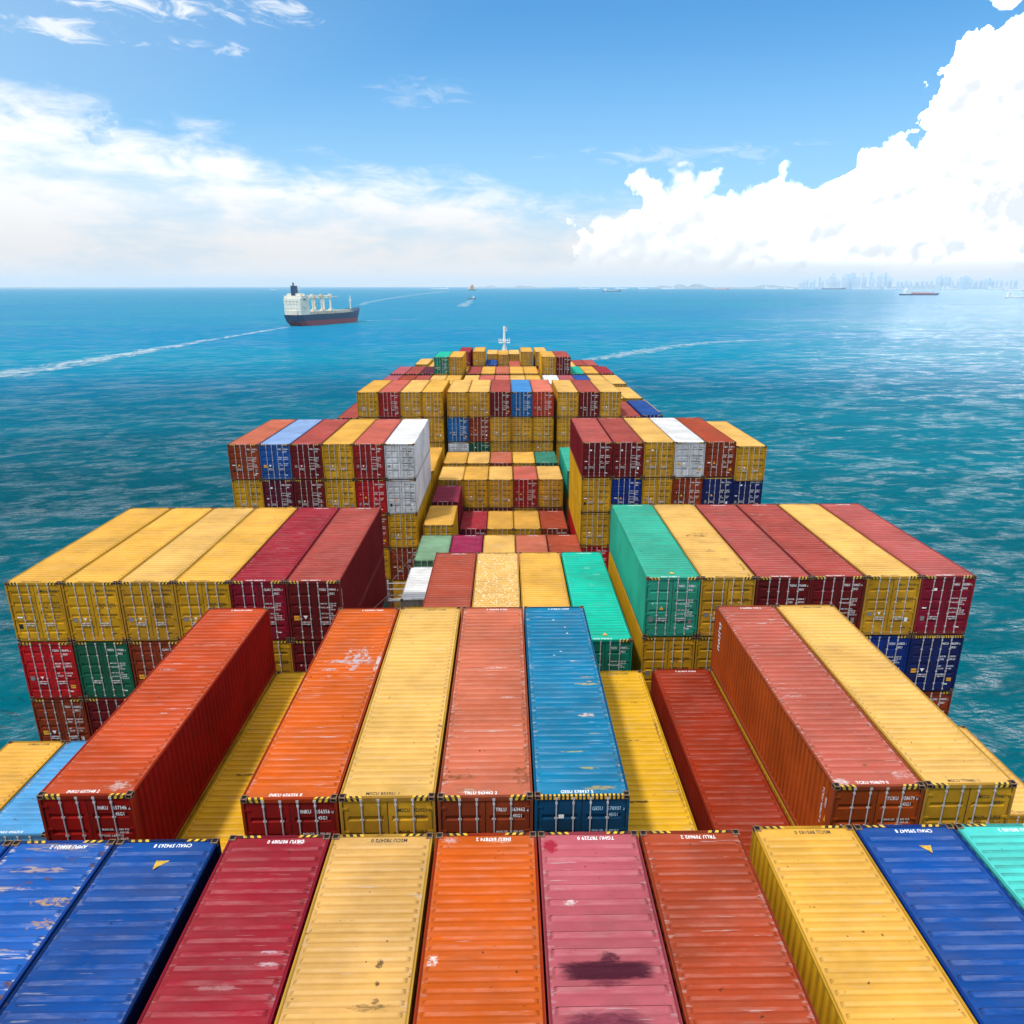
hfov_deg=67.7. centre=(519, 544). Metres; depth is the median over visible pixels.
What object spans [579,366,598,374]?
shipping container
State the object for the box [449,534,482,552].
shipping container
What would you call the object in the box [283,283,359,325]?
cargo ship
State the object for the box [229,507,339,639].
shipping container
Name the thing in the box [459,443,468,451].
door
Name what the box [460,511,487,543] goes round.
shipping container
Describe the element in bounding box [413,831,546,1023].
shipping container
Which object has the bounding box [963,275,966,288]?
skyscraper
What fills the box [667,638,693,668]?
door
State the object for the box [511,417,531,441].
shipping container
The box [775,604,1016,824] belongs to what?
shipping container
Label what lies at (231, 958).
shipping container
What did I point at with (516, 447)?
door
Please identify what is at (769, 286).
hills
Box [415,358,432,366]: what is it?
shipping container
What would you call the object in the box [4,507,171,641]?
shipping container
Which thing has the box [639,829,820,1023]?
shipping container
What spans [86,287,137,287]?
hills
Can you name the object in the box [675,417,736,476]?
shipping container
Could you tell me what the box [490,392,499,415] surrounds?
door
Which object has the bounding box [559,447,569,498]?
shipping container
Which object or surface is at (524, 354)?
door
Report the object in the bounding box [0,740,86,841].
shipping container
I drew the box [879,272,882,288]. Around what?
skyscraper
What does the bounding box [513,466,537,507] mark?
shipping container
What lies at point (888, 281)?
skyscraper
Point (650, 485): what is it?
door
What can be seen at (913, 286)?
hills
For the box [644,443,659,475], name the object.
door
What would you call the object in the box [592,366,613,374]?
shipping container
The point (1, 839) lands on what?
door
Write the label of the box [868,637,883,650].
door
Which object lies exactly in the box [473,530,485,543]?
door
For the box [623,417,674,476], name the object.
shipping container
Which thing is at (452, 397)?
door
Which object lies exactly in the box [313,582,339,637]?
door
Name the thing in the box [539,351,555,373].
shipping container
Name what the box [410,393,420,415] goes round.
door
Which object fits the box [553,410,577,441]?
shipping container
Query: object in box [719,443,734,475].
door
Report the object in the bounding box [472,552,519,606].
shipping container
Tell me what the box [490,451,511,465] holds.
shipping container
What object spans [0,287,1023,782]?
sea
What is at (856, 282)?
skyscraper
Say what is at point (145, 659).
door
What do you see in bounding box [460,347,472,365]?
shipping container
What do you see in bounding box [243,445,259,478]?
door
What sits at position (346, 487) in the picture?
door
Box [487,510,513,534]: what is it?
shipping container
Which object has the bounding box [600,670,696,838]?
shipping container
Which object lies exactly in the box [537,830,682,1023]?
shipping container
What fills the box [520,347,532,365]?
shipping container
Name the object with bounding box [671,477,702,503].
shipping container
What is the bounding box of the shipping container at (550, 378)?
[542,375,558,386]
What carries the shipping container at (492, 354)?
on the shipping container
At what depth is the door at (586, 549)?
64.42 m
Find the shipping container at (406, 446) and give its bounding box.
[384,419,429,478]
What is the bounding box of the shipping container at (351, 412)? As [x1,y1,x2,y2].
[337,403,358,418]
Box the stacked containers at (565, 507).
[176,361,658,838]
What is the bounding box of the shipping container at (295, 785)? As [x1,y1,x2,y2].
[240,607,399,840]
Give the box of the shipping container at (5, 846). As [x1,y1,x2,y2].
[0,840,12,857]
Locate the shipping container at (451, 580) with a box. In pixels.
[422,552,476,616]
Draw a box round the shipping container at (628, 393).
[616,387,642,401]
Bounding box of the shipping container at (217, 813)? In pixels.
[179,671,305,851]
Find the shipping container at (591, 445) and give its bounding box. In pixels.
[570,418,612,476]
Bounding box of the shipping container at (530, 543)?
[515,534,547,565]
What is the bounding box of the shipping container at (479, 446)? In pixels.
[469,442,490,454]
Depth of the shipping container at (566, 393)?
89.53 m
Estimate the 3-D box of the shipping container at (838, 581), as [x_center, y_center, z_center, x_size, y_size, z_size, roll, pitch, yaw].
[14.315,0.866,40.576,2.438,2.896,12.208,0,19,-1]
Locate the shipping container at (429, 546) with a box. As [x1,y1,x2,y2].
[414,535,452,566]
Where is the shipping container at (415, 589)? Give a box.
[400,567,431,606]
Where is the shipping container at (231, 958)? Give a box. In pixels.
[137,834,330,1023]
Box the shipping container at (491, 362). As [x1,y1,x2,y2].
[485,360,497,365]
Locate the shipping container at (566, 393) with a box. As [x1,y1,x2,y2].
[552,380,578,416]
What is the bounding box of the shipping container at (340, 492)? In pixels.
[324,479,356,506]
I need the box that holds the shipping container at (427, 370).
[420,366,433,374]
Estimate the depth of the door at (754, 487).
63.10 m
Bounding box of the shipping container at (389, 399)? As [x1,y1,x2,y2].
[378,380,410,416]
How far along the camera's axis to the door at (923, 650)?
35.79 m
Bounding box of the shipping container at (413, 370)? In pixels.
[405,366,425,374]
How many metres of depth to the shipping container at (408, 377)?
125.32 m
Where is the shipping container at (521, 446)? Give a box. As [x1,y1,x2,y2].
[511,441,531,451]
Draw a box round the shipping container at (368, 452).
[352,419,401,478]
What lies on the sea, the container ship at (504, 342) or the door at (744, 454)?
the container ship at (504, 342)
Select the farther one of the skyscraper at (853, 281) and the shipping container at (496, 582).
the skyscraper at (853, 281)
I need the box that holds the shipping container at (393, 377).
[383,375,402,379]
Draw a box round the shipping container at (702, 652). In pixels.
[693,635,712,670]
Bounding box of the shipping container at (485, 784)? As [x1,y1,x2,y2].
[437,606,532,832]
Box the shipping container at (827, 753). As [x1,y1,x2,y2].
[710,605,924,826]
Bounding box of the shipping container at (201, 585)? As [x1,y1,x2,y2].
[173,507,297,636]
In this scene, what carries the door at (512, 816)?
in the shipping container at (485, 784)
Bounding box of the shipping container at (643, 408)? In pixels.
[627,400,662,417]
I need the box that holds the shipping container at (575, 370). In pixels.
[570,366,584,374]
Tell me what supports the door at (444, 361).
in the shipping container at (441, 362)
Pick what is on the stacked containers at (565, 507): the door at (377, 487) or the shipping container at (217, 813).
the shipping container at (217, 813)
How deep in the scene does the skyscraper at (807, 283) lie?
10934.19 m
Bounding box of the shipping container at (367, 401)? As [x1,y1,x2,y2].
[356,380,391,416]
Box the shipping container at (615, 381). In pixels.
[602,375,626,386]
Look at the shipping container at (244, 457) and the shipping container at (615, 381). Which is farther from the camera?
the shipping container at (615, 381)
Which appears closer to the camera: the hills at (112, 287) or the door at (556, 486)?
the door at (556, 486)
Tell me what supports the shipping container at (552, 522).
on the stacked containers at (565, 507)
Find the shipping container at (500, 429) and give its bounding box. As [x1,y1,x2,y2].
[490,417,510,441]
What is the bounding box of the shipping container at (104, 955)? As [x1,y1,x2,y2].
[0,838,221,1023]
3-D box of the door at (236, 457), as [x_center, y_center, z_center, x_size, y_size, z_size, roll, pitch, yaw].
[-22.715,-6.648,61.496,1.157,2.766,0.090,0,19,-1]
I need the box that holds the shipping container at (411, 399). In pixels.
[400,380,430,416]
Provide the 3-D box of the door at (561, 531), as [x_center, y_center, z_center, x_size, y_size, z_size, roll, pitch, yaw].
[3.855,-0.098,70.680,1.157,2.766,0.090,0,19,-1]
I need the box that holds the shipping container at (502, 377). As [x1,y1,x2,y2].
[495,375,509,379]
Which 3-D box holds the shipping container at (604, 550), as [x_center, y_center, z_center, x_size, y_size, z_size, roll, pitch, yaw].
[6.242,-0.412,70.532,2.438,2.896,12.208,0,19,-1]
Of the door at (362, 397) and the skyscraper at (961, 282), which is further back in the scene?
the skyscraper at (961, 282)
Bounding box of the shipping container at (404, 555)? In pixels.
[390,533,423,579]
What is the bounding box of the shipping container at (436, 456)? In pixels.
[430,447,442,498]
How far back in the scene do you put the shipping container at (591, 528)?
64.04 m
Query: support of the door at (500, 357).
in the shipping container at (503, 357)
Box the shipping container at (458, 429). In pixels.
[447,416,468,441]
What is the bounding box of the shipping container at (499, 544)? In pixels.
[483,534,514,552]
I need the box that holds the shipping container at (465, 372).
[449,367,466,379]
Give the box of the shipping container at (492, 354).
[487,350,497,361]
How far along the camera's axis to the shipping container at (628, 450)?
62.30 m
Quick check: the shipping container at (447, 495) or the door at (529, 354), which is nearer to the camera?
the shipping container at (447, 495)
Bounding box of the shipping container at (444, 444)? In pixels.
[430,433,447,462]
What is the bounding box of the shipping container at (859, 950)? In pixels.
[749,824,977,1023]
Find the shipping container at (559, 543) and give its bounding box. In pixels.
[546,534,581,554]
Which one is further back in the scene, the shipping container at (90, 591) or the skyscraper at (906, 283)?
the skyscraper at (906, 283)
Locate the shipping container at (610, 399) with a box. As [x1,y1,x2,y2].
[590,380,620,416]
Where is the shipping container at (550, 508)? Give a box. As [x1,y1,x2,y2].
[538,507,561,513]
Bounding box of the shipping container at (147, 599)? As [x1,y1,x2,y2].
[117,507,255,640]
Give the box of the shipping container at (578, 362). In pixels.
[571,360,586,365]
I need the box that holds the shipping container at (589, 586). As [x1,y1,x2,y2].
[560,551,632,670]
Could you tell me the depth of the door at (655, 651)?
35.53 m
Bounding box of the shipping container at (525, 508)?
[513,507,537,528]
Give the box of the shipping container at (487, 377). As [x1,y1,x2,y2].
[479,375,494,380]
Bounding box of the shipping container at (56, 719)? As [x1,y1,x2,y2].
[31,698,91,740]
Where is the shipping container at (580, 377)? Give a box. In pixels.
[572,375,589,379]
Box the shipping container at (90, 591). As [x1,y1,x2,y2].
[61,507,213,640]
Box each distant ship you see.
[822,284,845,288]
[899,288,938,294]
[1003,286,1023,290]
[1004,291,1023,297]
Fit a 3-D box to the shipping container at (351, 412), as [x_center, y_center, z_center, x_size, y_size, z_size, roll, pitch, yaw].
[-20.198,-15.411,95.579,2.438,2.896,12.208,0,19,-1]
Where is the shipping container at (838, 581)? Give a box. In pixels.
[736,503,866,628]
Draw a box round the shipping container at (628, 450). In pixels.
[597,418,643,476]
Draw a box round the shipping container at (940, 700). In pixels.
[922,691,952,715]
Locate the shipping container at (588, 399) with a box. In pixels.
[571,380,599,416]
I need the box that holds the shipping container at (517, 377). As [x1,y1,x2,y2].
[510,375,524,384]
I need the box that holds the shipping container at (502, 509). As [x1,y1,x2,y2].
[489,507,512,510]
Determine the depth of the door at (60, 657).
35.50 m
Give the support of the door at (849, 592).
in the shipping container at (838, 581)
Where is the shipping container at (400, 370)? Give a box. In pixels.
[390,366,412,374]
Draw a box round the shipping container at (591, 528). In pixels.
[569,478,609,545]
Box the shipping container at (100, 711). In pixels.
[85,697,126,734]
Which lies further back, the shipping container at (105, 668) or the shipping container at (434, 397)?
the shipping container at (434, 397)
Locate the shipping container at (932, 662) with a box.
[904,634,964,690]
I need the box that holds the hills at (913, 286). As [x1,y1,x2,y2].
[866,285,1020,288]
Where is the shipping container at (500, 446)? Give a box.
[490,442,510,451]
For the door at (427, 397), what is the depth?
89.04 m
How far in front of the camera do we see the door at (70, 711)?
36.38 m
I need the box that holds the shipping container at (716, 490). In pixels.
[701,477,732,503]
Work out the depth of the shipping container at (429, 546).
58.22 m
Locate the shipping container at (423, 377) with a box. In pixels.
[414,375,432,379]
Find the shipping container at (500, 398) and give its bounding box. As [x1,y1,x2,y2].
[490,380,510,416]
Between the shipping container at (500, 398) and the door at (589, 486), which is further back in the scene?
the shipping container at (500, 398)
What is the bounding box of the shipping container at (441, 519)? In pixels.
[423,505,457,534]
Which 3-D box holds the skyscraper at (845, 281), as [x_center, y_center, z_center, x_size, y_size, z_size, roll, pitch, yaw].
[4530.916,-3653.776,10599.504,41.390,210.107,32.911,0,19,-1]
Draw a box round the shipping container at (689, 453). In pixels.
[649,417,705,476]
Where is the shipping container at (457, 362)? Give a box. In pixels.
[448,351,466,373]
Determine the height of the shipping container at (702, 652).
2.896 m
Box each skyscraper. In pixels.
[805,278,808,288]
[820,280,823,288]
[828,276,832,287]
[832,272,835,286]
[843,273,847,288]
[847,274,850,288]
[851,273,855,288]
[854,276,858,288]
[861,273,864,287]
[863,277,866,287]
[868,271,872,288]
[870,278,874,288]
[875,274,880,288]
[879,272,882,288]
[882,273,887,288]
[886,276,889,287]
[889,278,892,287]
[904,280,908,288]
[937,274,942,288]
[943,276,948,288]
[959,276,964,288]
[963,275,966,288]
[966,276,969,288]
[969,278,973,288]
[973,281,977,288]
[978,280,982,288]
[986,278,991,288]
[1013,280,1017,288]
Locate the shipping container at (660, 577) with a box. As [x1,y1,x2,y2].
[609,504,700,636]
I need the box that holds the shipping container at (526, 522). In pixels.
[513,510,540,534]
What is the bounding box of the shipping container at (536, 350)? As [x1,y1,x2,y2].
[533,347,545,365]
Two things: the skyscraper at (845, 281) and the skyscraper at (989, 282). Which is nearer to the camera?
the skyscraper at (989, 282)
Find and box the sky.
[0,0,1023,286]
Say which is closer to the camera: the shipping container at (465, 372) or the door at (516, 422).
the door at (516, 422)
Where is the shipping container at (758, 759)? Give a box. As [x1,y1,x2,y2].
[710,668,794,825]
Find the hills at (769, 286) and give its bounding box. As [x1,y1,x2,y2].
[722,285,817,288]
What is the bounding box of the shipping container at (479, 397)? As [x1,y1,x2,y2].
[468,380,490,416]
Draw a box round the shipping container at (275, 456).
[258,419,322,479]
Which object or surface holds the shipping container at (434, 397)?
on the shipping container at (438, 429)
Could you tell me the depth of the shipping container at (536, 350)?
161.42 m
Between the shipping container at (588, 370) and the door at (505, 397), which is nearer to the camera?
the door at (505, 397)
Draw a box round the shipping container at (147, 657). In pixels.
[128,640,178,686]
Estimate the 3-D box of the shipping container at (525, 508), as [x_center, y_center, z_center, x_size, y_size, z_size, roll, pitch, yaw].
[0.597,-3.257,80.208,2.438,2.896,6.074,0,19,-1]
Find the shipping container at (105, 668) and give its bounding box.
[73,641,135,697]
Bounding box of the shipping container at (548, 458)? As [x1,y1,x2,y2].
[534,451,557,465]
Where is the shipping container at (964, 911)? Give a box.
[853,823,1023,1023]
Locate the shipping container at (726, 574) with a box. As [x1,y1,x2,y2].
[652,504,755,635]
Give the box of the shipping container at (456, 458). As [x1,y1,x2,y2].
[443,452,468,465]
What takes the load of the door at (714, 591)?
in the shipping container at (726, 574)
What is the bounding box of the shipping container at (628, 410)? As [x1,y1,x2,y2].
[620,401,641,417]
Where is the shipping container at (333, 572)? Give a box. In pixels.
[285,507,383,639]
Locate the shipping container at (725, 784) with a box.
[650,668,791,854]
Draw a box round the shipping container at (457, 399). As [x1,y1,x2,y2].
[447,380,471,416]
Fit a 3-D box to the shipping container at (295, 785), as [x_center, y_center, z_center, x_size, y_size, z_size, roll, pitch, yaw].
[-5.970,5.880,25.619,2.438,2.896,12.208,0,19,-1]
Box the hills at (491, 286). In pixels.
[475,285,549,287]
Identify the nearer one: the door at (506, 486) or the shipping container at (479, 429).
the door at (506, 486)
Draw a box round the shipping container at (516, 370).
[510,366,523,374]
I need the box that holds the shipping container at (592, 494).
[569,449,611,511]
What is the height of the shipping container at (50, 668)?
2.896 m
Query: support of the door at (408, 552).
in the shipping container at (404, 555)
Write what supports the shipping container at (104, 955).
on the stacked containers at (565, 507)
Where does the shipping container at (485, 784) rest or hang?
on the stacked containers at (565, 507)
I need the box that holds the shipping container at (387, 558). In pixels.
[384,546,391,579]
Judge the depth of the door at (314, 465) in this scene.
61.64 m
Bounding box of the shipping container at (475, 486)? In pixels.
[463,466,488,507]
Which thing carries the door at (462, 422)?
in the shipping container at (458, 429)
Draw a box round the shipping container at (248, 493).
[231,479,264,507]
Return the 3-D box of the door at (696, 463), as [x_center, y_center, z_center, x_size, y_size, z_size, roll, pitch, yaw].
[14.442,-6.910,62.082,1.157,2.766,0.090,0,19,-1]
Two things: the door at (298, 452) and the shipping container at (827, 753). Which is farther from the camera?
the door at (298, 452)
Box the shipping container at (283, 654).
[273,639,293,672]
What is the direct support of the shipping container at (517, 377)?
on the stacked containers at (565, 507)
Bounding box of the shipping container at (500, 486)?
[488,466,512,507]
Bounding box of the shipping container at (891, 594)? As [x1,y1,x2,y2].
[777,503,921,634]
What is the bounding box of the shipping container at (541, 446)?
[532,441,552,452]
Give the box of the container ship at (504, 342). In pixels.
[387,326,509,607]
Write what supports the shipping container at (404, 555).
on the stacked containers at (565, 507)
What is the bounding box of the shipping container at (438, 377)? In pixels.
[430,375,447,379]
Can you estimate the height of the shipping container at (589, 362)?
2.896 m
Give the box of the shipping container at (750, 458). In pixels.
[706,421,766,480]
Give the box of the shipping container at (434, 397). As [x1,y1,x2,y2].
[421,380,449,416]
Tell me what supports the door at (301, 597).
in the shipping container at (333, 572)
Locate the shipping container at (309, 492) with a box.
[293,479,326,506]
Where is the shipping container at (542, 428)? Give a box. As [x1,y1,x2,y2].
[532,416,553,441]
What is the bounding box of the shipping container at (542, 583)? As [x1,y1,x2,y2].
[519,552,569,621]
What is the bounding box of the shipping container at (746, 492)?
[731,477,762,503]
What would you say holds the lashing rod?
attached to the shipping container at (56, 719)
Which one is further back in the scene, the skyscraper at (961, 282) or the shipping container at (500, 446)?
the skyscraper at (961, 282)
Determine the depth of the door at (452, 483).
75.98 m
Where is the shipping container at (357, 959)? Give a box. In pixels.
[274,833,433,1023]
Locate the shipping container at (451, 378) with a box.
[445,375,462,384]
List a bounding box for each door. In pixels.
[0,836,11,840]
[7,584,43,639]
[13,836,43,841]
[20,644,55,696]
[33,584,68,639]
[33,700,65,740]
[41,797,93,840]
[46,644,79,696]
[58,700,88,740]
[63,584,98,639]
[75,643,109,695]
[86,797,136,840]
[87,700,112,732]
[89,583,123,639]
[101,643,133,695]
[112,700,123,710]
[119,583,153,638]
[130,643,157,684]
[146,583,178,638]
[156,643,175,661]
[175,583,204,634]
[201,583,229,611]
[228,445,245,478]
[231,582,259,607]
[233,481,249,507]
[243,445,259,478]
[243,801,291,835]
[247,481,263,507]
[257,582,287,637]
[260,445,276,478]
[263,481,279,506]
[273,642,291,672]
[274,445,290,478]
[278,481,293,506]
[287,582,316,638]
[290,800,336,840]
[291,445,307,477]
[293,642,317,671]
[294,481,310,506]
[306,445,321,477]
[309,481,324,506]
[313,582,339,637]
[322,445,338,477]
[325,480,340,506]
[337,445,352,477]
[340,480,354,506]
[342,799,388,833]
[353,445,369,477]
[356,480,371,506]
[357,393,367,416]
[367,393,377,416]
[368,445,383,477]
[371,480,385,511]
[379,393,389,415]
[382,516,387,545]
[384,550,389,577]
[385,444,400,477]
[387,480,402,512]
[388,799,433,833]
[389,393,399,415]
[389,515,403,546]
[391,549,405,578]
[399,444,414,477]
[400,393,410,415]
[401,480,416,512]
[401,600,419,606]
[403,515,417,546]
[405,549,416,577]
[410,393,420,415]
[414,561,429,566]
[422,392,432,415]
[424,526,437,534]
[427,418,433,439]
[431,472,433,496]
[432,392,442,415]
[433,418,442,440]
[434,357,440,373]
[434,443,443,462]
[439,480,449,485]
[439,526,452,534]
[440,798,484,832]
[441,357,447,373]
[447,392,457,414]
[448,418,457,440]
[449,357,455,372]
[449,443,458,451]
[450,480,461,485]
[456,357,462,373]
[457,393,467,415]
[458,418,467,439]
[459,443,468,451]
[460,530,472,534]
[464,480,475,506]
[466,352,469,364]
[469,393,478,415]
[469,418,478,440]
[470,443,479,451]
[473,352,478,364]
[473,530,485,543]
[475,480,486,506]
[479,352,483,364]
[479,392,488,414]
[479,418,488,440]
[480,443,488,451]
[486,798,530,832]
[488,529,499,534]
[489,480,500,506]
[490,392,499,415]
[491,418,499,440]
[491,443,500,451]
[498,355,502,365]
[500,392,509,415]
[500,529,512,534]
[501,418,509,440]
[501,442,510,451]
[501,480,511,506]
[503,355,507,365]
[509,355,513,360]
[512,392,521,415]
[512,418,521,440]
[512,442,521,451]
[514,355,518,360]
[514,480,525,506]
[515,529,526,534]
[521,352,526,364]
[522,392,531,415]
[522,418,531,440]
[522,442,531,451]
[526,480,536,506]
[527,352,532,364]
[527,529,539,534]
[533,392,542,415]
[533,418,542,440]
[533,443,542,452]
[536,352,538,364]
[537,797,581,854]
[539,480,550,506]
[542,357,548,373]
[542,529,553,537]
[543,393,552,415]
[543,418,552,440]
[543,442,551,451]
[549,358,555,373]
[550,480,561,506]
[555,529,566,533]
[557,357,562,373]
[557,418,566,440]
[557,443,566,464]
[558,392,567,414]
[563,357,569,373]
[567,418,569,439]
[568,392,577,415]
[579,392,588,414]
[581,513,594,544]
[581,547,593,551]
[582,479,595,510]
[582,797,626,831]
[583,443,597,476]
[589,392,598,415]
[593,641,604,670]
[594,513,608,544]
[594,547,607,567]
[596,479,610,510]
[597,443,611,475]
[600,392,610,415]
[605,641,630,670]
[610,392,620,415]
[612,479,626,504]
[613,443,628,475]
[626,479,640,503]
[628,443,642,475]
[642,478,656,504]
[642,638,668,689]
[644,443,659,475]
[645,579,672,634]
[656,478,671,503]
[658,443,673,475]
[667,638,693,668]
[670,579,698,634]
[673,478,687,503]
[674,443,689,475]
[686,478,701,503]
[689,443,704,475]
[696,638,712,670]
[699,578,727,634]
[703,478,717,503]
[705,443,720,475]
[716,478,731,503]
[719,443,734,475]
[727,578,753,605]
[733,478,747,503]
[735,447,751,479]
[746,478,761,503]
[749,447,765,479]
[757,578,783,605]
[782,578,809,604]
[811,578,838,605]
[831,788,877,826]
[835,578,863,627]
[862,577,893,633]
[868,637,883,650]
[873,787,920,824]
[882,637,907,671]
[886,577,919,632]
[907,637,936,689]
[915,577,948,632]
[922,786,969,824]
[927,693,949,713]
[928,637,961,689]
[939,577,973,632]
[963,786,1012,823]
[1008,816,1022,823]
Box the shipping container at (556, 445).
[553,431,569,465]
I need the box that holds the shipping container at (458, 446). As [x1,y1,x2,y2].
[448,442,469,452]
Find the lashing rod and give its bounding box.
[78,703,80,740]
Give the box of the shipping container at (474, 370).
[466,366,481,374]
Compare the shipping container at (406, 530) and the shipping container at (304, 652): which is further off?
the shipping container at (406, 530)
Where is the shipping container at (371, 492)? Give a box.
[355,478,387,513]
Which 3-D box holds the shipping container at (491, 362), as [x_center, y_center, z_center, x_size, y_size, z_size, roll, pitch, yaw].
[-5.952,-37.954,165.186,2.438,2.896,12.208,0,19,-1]
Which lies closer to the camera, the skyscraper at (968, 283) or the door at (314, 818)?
the door at (314, 818)
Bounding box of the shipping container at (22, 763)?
[0,740,66,810]
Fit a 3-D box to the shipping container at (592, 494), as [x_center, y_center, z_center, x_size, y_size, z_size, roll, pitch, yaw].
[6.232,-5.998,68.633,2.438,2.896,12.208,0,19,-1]
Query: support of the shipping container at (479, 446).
on the stacked containers at (565, 507)
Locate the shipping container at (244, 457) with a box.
[227,419,296,479]
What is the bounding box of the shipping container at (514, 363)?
[509,361,520,368]
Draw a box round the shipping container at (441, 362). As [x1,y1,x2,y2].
[434,351,452,373]
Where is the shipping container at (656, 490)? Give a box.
[641,476,672,504]
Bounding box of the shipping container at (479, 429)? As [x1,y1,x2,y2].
[469,417,489,441]
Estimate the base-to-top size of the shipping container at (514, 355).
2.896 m
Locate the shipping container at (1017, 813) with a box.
[958,726,1023,823]
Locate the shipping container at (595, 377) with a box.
[587,375,605,379]
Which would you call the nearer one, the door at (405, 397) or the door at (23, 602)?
the door at (23, 602)
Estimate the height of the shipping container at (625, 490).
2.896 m
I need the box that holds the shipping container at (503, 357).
[498,350,508,365]
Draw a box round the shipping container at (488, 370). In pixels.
[481,366,495,374]
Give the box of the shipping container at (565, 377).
[557,375,574,379]
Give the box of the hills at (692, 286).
[651,284,711,288]
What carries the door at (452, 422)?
in the shipping container at (458, 429)
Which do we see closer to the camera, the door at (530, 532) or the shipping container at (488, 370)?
the door at (530, 532)
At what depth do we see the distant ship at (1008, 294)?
2935.06 m
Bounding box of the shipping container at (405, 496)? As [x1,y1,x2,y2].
[386,449,430,513]
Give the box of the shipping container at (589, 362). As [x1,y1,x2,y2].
[582,360,597,365]
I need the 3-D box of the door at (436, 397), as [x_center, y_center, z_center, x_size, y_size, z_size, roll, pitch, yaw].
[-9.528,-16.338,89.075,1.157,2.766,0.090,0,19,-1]
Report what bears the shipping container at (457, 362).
on the shipping container at (465, 372)
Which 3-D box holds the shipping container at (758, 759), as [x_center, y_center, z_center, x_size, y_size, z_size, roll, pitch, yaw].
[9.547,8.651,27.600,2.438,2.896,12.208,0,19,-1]
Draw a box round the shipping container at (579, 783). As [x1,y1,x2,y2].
[524,606,629,857]
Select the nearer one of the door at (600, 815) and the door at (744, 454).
the door at (600, 815)
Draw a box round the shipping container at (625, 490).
[610,477,641,510]
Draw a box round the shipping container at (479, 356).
[473,347,485,365]
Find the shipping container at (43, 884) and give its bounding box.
[0,839,116,1009]
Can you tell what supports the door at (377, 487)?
in the shipping container at (371, 492)
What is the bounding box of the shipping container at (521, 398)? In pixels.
[511,380,531,416]
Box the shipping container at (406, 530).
[388,480,431,547]
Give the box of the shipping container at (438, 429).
[422,410,447,441]
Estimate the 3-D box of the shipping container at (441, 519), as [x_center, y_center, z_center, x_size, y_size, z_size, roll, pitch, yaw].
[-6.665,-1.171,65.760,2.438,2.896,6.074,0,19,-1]
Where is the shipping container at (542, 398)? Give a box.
[530,379,553,416]
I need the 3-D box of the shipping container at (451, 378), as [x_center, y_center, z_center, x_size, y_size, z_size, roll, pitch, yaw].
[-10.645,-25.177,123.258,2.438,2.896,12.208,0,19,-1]
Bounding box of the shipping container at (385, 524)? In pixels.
[382,513,389,547]
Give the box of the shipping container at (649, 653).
[608,551,695,692]
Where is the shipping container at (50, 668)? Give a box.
[17,641,83,698]
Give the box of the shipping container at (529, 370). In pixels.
[523,366,538,374]
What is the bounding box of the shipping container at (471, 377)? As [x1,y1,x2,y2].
[464,375,479,379]
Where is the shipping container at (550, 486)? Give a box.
[536,466,562,506]
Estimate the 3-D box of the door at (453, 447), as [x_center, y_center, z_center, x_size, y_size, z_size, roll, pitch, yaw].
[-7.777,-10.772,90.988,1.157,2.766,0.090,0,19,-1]
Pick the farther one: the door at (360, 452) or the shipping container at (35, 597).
the door at (360, 452)
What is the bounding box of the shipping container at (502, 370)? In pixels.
[495,366,509,374]
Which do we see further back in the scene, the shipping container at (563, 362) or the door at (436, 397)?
the shipping container at (563, 362)
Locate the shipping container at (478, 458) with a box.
[467,452,489,465]
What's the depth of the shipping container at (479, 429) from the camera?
90.12 m
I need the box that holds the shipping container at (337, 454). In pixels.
[321,419,375,478]
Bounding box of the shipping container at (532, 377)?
[525,375,540,380]
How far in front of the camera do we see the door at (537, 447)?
90.94 m
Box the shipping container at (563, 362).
[552,351,570,373]
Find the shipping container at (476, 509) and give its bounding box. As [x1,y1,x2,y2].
[464,503,488,510]
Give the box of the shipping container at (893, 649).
[864,634,910,672]
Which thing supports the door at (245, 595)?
in the shipping container at (260, 577)
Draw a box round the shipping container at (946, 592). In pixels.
[818,503,976,634]
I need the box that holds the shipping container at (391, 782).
[338,607,460,849]
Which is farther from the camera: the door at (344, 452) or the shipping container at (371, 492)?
the shipping container at (371, 492)
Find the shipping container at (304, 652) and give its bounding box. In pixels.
[291,553,386,671]
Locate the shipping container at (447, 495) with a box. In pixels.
[432,485,462,531]
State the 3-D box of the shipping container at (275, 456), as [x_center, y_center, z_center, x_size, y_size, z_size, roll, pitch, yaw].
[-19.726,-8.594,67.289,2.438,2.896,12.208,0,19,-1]
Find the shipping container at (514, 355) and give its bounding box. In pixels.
[509,350,519,360]
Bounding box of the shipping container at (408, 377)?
[399,375,417,379]
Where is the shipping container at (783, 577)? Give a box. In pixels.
[694,504,811,605]
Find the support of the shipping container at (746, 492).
on the stacked containers at (565, 507)
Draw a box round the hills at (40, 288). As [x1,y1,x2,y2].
[0,287,88,288]
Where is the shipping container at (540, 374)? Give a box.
[539,368,555,379]
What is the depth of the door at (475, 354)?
158.52 m
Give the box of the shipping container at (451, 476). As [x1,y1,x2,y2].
[438,466,465,505]
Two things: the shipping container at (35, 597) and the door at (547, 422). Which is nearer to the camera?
the shipping container at (35, 597)
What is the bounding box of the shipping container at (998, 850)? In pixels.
[953,823,1023,911]
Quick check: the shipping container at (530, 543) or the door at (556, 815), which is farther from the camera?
the shipping container at (530, 543)
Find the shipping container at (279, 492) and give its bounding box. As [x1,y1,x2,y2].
[262,479,295,506]
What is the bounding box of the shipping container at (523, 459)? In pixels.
[512,451,534,473]
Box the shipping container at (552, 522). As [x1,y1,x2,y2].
[539,510,567,537]
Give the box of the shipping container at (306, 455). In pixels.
[290,419,349,478]
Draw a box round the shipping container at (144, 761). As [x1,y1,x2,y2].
[36,607,275,840]
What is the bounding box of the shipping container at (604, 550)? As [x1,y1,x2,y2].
[568,509,608,570]

